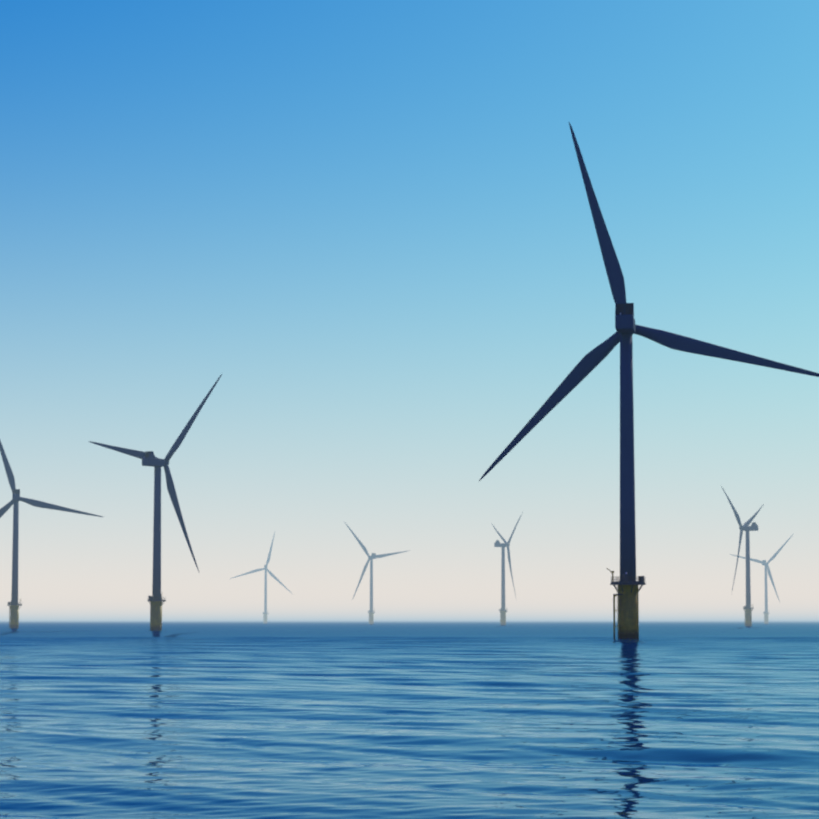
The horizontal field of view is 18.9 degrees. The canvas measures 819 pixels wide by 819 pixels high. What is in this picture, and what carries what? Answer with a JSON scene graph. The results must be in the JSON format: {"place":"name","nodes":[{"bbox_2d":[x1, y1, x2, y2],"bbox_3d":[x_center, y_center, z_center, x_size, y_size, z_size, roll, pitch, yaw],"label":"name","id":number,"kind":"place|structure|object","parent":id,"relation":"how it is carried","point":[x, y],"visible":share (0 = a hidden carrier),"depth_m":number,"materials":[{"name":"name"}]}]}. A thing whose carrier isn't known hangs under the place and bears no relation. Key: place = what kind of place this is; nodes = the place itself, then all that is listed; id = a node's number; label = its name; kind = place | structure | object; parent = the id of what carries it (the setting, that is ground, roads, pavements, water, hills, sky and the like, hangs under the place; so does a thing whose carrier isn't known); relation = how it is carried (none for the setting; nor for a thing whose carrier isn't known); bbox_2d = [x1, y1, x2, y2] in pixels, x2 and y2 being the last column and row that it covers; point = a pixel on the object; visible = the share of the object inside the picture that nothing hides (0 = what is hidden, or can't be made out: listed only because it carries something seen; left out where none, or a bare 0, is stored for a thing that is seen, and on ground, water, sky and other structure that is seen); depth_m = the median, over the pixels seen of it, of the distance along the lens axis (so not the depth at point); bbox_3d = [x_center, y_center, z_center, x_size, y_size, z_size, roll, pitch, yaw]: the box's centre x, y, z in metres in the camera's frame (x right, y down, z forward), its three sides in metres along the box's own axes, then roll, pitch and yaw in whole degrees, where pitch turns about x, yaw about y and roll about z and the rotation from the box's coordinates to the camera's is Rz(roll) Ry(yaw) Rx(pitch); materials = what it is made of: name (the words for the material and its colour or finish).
{"place":"outdoors","nodes":[
{"label":"outdoors","id":0,"kind":"place"},
{"bbox_2d":[0,620,818,818],"bbox_3d":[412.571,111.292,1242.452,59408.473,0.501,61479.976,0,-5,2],"label":"sea water","id":1,"kind":"structure","parent":0,"point":[398,719],"depth_m":120.98,"materials":[{"name":"blue liquid"}]},
{"bbox_2d":[0,441,102,627],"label":"wind turbine","id":2,"kind":"object","parent":1,"relation":"in","point":[13,605],"visible":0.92,"depth_m":1520.21,"materials":[{"name":"paint"}]},
{"bbox_2d":[88,374,221,629],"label":"wind turbine","id":3,"kind":"object","parent":1,"relation":"in","point":[149,458],"visible":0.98,"depth_m":1177.26,"materials":[{"name":"paint"}]},
{"bbox_2d":[230,533,289,622],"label":"wind turbine","id":4,"kind":"object","parent":1,"relation":"in","point":[265,612],"visible":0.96,"depth_m":3607.16,"materials":[{"name":"paint"}]},
{"bbox_2d":[345,523,409,623],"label":"wind turbine","id":5,"kind":"object","parent":1,"relation":"in","point":[370,611],"visible":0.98,"depth_m":2970.01,"materials":[{"name":"paint"}]},
{"bbox_2d":[491,512,522,624],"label":"wind turbine","id":6,"kind":"object","parent":1,"relation":"in","point":[502,610],"visible":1,"depth_m":2479.95,"materials":[{"name":"paint"}]},
{"bbox_2d":[479,122,818,638],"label":"wind turbine","id":7,"kind":"object","parent":1,"relation":"in","point":[627,328],"visible":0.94,"depth_m":631.86,"materials":[{"name":"paint"}]},
{"bbox_2d":[721,486,763,625],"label":"wind turbine","id":8,"kind":"object","parent":1,"relation":"in","point":[747,608],"visible":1,"depth_m":2027.44,"materials":[{"name":"paint"}]},
{"bbox_2d":[730,536,791,623],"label":"wind turbine","id":9,"kind":"object","parent":1,"relation":"in","point":[765,564],"visible":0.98,"depth_m":3316.72,"materials":[{"name":"paint"}]},
{"bbox_2d":[0,0,818,619],"label":"sky","id":10,"kind":"structure","parent":0,"point":[371,219],"materials":[{"name":"blue"}]}
]}

